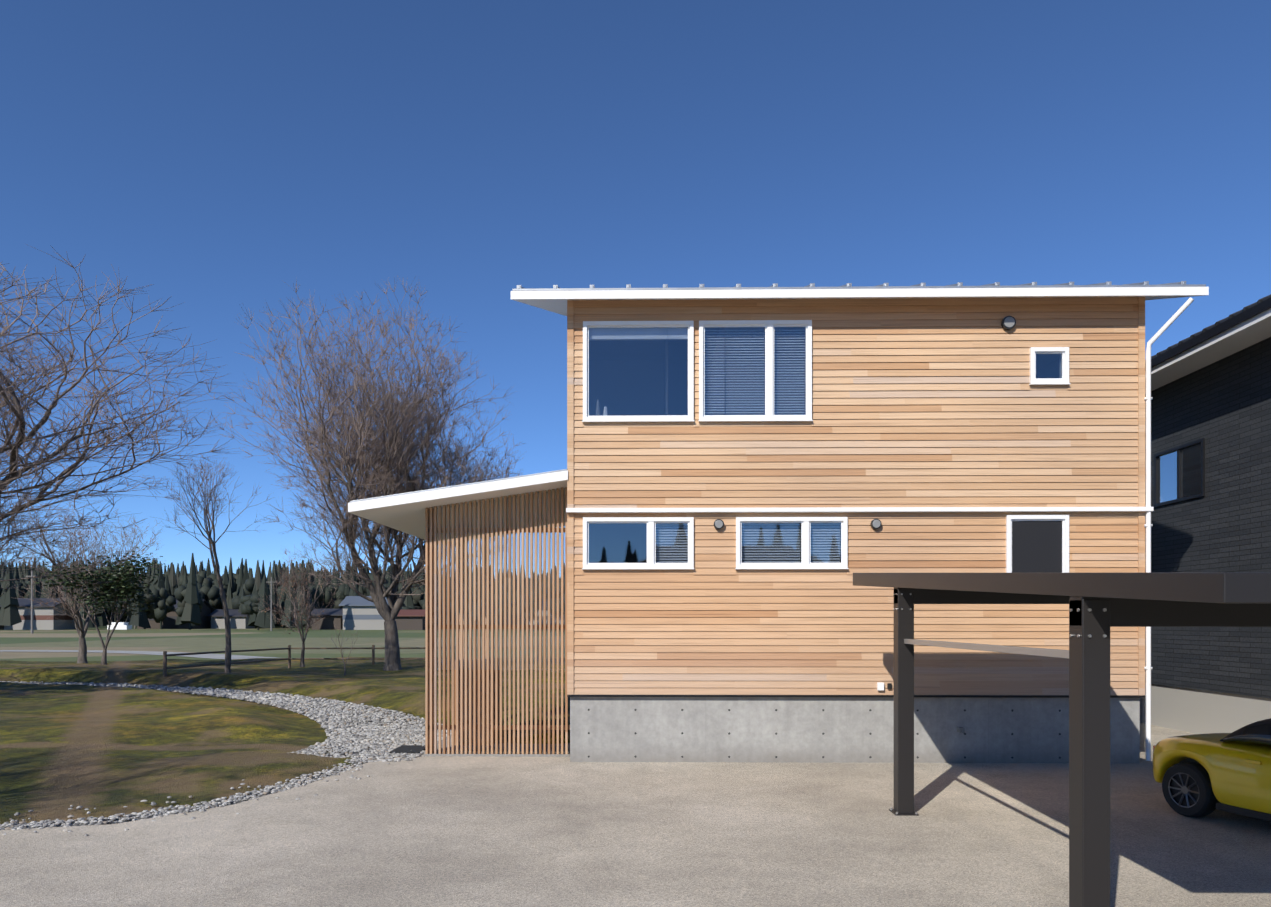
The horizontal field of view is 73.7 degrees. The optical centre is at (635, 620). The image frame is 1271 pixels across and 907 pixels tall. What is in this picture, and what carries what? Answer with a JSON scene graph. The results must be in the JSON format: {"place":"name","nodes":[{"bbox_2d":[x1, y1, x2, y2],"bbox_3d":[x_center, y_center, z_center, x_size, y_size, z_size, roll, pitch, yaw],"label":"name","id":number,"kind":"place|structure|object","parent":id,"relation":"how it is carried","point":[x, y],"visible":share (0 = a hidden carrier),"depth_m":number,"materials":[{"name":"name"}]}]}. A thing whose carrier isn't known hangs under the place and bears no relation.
{"place":"outdoors","nodes":[
{"label":"outdoors","id":0,"kind":"place"},
{"bbox_2d":[0,650,277,658],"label":"road","id":1,"kind":"structure","parent":0,"point":[217,656],"depth_m":48.90,"materials":[{"name":"grey asphalt"}]},
{"bbox_2d":[0,628,564,661],"bbox_3d":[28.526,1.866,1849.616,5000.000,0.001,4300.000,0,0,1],"label":"ground","id":2,"kind":"structure","parent":0,"point":[185,640],"depth_m":71.91,"materials":[{"name":"green plant"}]},
{"bbox_2d":[0,476,164,663],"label":"tree","id":3,"kind":"object","parent":2,"relation":"on","point":[77,617],"depth_m":32.58,"materials":[{"name":"plant"}]},
{"bbox_2d":[27,547,166,664],"bbox_3d":[-19.025,-0.315,30.194,3.963,4.723,4.322,0,0,1],"label":"evergreen tree","id":4,"kind":"object","parent":2,"relation":"on","point":[122,583],"depth_m":30.09,"materials":[{"name":"green plant"}]},
{"bbox_2d":[107,622,131,629],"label":"parked car","id":5,"kind":"object","parent":2,"relation":"on","point":[123,626],"visible":0.79,"depth_m":151.31,"materials":[{"name":"white paint"}]},
{"bbox_2d":[26,570,271,633],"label":"utility poles","id":6,"kind":"object","parent":2,"relation":"on","point":[134,626],"visible":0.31,"depth_m":121.12,"materials":[{"name":"grey wood"}]},
{"bbox_2d":[0,596,560,629],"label":"village houses","id":7,"kind":"structure","parent":2,"relation":"on","point":[357,613],"depth_m":170.54,"materials":[{"name":"grey"}]},
{"bbox_2d":[0,567,564,629],"bbox_3d":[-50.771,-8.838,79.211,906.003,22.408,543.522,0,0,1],"label":"conifer forest","id":8,"kind":"object","parent":2,"relation":"on","point":[163,605],"visible":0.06,"depth_m":202.74,"materials":[{"name":"green plant"}]},
{"bbox_2d":[0,553,564,628],"bbox_3d":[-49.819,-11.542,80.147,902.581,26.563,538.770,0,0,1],"label":"forest trees","id":9,"kind":"object","parent":2,"relation":"on","point":[9,614],"visible":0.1,"depth_m":198.51,"materials":[{"name":"green plant"}]},
{"bbox_2d":[255,544,339,666],"bbox_3d":[-11.975,-0.354,30.451,2.915,4.800,4.085,0,0,1],"label":"small tree","id":10,"kind":"object","parent":2,"relation":"on","point":[302,663],"depth_m":29.82,"materials":[{"name":"plant"}]},
{"bbox_2d":[1140,337,1270,733],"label":"neighbour house walls","id":11,"kind":"structure","parent":2,"relation":"on","point":[1204,680],"depth_m":13.03,"materials":[{"name":"black wood"}]},
{"bbox_2d":[1154,438,1204,506],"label":"neighbour house windows","id":12,"kind":"structure","parent":11,"relation":"in","point":[1179,473],"depth_m":13.92,"materials":[{"name":"glass"}]},
{"bbox_2d":[1145,294,1270,393],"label":"neighbouring house roof","id":13,"kind":"structure","parent":11,"relation":"on","point":[1242,329],"depth_m":12.40,"materials":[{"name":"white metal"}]},
{"bbox_2d":[0,657,569,823],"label":"moss lawn","id":14,"kind":"structure","parent":0,"point":[104,751],"depth_m":13.52,"materials":[{"name":"green plant"}]},
{"bbox_2d":[0,244,242,598],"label":"tree","id":15,"kind":"object","parent":14,"relation":"on","point":[17,409],"visible":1,"depth_m":20.21,"materials":[{"name":"brown plant"}]},
{"bbox_2d":[0,682,424,829],"bbox_3d":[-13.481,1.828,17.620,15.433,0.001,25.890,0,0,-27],"label":"rocks","id":16,"kind":"object","parent":14,"relation":"on","point":[113,822],"visible":0.06,"depth_m":8.85,"materials":[{"name":"grey stone"}]},
{"bbox_2d":[0,681,450,835],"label":"gravel pebbles","id":17,"kind":"object","parent":16,"relation":"on","point":[377,734],"visible":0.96,"depth_m":13.13,"materials":[{"name":"grey gravel"}]},
{"bbox_2d":[154,455,275,672],"bbox_3d":[-12.851,-1.554,25.021,3.278,7.200,3.136,0,0,28],"label":"slender tree","id":18,"kind":"object","parent":14,"relation":"on","point":[215,562],"visible":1,"depth_m":25.46,"materials":[{"name":"brown plant"}]},
{"bbox_2d":[331,625,360,674],"bbox_3d":[-8.744,1.046,25.540,0.848,2.000,1.028,0,0,40],"label":"tree sapling","id":19,"kind":"object","parent":14,"relation":"on","point":[342,644],"visible":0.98,"depth_m":25.52,"materials":[{"name":"brown plant"}]},
{"bbox_2d":[163,645,564,676],"bbox_3d":[-5.107,1.381,30.895,20.640,0.970,5.458,0,0,-21],"label":"wooden fence","id":20,"kind":"object","parent":14,"relation":"on","point":[289,658],"visible":0.38,"depth_m":30.79,"materials":[{"name":"brown wood"}]},
{"bbox_2d":[200,275,560,670],"bbox_3d":[-7.321,-4.354,28.756,9.342,12.800,11.965,0,0,45],"label":"tree","id":21,"kind":"object","parent":14,"relation":"on","point":[393,469],"visible":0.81,"depth_m":27.84,"materials":[{"name":"brown plant"}]},
{"bbox_2d":[88,623,503,627],"bbox_3d":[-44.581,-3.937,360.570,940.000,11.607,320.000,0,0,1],"label":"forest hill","id":22,"kind":"structure","parent":0,"point":[278,626],"depth_m":205.22,"materials":[{"name":"green plant"}]},
{"bbox_2d":[424,487,569,756],"bbox_3d":[-1.824,0.016,13.315,1.955,3.600,4.000,0,0,1],"label":"slatted wood screen","id":23,"kind":"object","parent":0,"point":[432,530],"visible":0.96,"depth_m":11.33,"materials":[{"name":"brown wood"}]},
{"bbox_2d":[348,469,567,543],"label":"porch roof","id":24,"kind":"structure","parent":23,"relation":"on","point":[404,512],"depth_m":11.03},
{"bbox_2d":[437,490,564,669],"bbox_3d":[-1.794,-0.557,11.424,1.835,2.446,0.001,0,0,1],"label":"porch polycarbonate panel","id":25,"kind":"object","parent":23,"relation":"attached to","point":[507,581],"visible":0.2,"depth_m":11.42,"materials":[{"name":"clear plastic"}]},
{"bbox_2d":[0,722,1270,906],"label":"driveway ground","id":26,"kind":"structure","parent":0,"point":[422,830],"depth_m":6.90,"materials":[{"name":"grey concrete"}]},
{"bbox_2d":[386,736,569,754],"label":"concrete base slab","id":27,"kind":"structure","parent":26,"relation":"on","point":[407,749],"depth_m":11.69,"materials":[{"name":"grey concrete"}]},
{"bbox_2d":[451,659,499,745],"bbox_3d":[-2.313,1.166,12.298,0.570,1.200,0.650,0,0,1],"label":"porch storage box","id":28,"kind":"object","parent":27,"relation":"on","point":[477,701],"visible":0.17,"depth_m":11.97,"materials":[{"name":"brown wood"}]},
{"bbox_2d":[570,697,1139,762],"bbox_3d":[2.841,1.531,14.443,7.250,1.170,7.240,0,0,1],"label":"house foundation","id":29,"kind":"object","parent":26,"relation":"on","point":[780,729],"visible":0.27,"depth_m":10.83,"materials":[{"name":"grey concrete"}]},
{"bbox_2d":[567,297,1144,697],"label":"wood siding wall","id":30,"kind":"structure","parent":29,"relation":"on","point":[929,402],"depth_m":10.78,"materials":[{"name":"beige wood"}]},
{"bbox_2d":[582,320,1070,572],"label":"house windows","id":31,"kind":"structure","parent":30,"relation":"in","point":[749,371],"depth_m":10.83,"materials":[{"name":"white glass"}]},
{"bbox_2d":[511,281,1208,315],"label":"house roof","id":32,"kind":"structure","parent":30,"relation":"on","point":[555,298],"depth_m":10.46,"materials":[{"name":"white metal"}]},
{"bbox_2d":[566,507,1153,512],"bbox_3d":[2.814,-1.401,10.745,7.390,0.055,0.094,0,0,1],"label":"horizontal trim band","id":33,"kind":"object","parent":30,"relation":"attached to","point":[855,509],"depth_m":10.70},
{"bbox_2d":[714,316,1015,733],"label":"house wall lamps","id":34,"kind":"object","parent":30,"relation":"attached to","point":[1008,322],"visible":1,"depth_m":10.72,"materials":[{"name":"grey metal"}]},
{"bbox_2d":[1144,298,1193,760],"bbox_3d":[6.628,-1.098,10.545,0.540,5.729,0.101,0,0,43],"label":"downpipe","id":35,"kind":"object","parent":30,"relation":"attached to","point":[1148,398],"visible":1,"depth_m":10.66,"materials":[{"name":"white metal"}]},
{"bbox_2d":[853,572,1270,906],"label":"carport","id":36,"kind":"object","parent":26,"relation":"on","point":[1195,599],"visible":0.96,"depth_m":4.55,"materials":[{"name":"brown metal"}]},
{"bbox_2d":[904,639,1068,657],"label":"carport beam","id":37,"kind":"structure","parent":36,"relation":"attached to","point":[1058,653],"depth_m":5.82,"materials":[{"name":"grey metal"}]},
{"bbox_2d":[890,593,1106,813],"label":"bolts","id":38,"kind":"object","parent":36,"relation":"attached to","point":[1078,635],"visible":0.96,"depth_m":4.59,"materials":[{"name":"metal"}]},
{"bbox_2d":[1153,718,1270,821],"bbox_3d":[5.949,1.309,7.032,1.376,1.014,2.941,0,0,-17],"label":"car","id":39,"kind":"object","parent":26,"relation":"on","point":[1199,775],"visible":1,"depth_m":7.51,"materials":[{"name":"yellow paint"}]},
{"bbox_2d":[0,0,1270,577],"label":"sky","id":40,"kind":"structure","parent":0,"point":[220,155],"materials":[{"name":"blue"}]}
]}

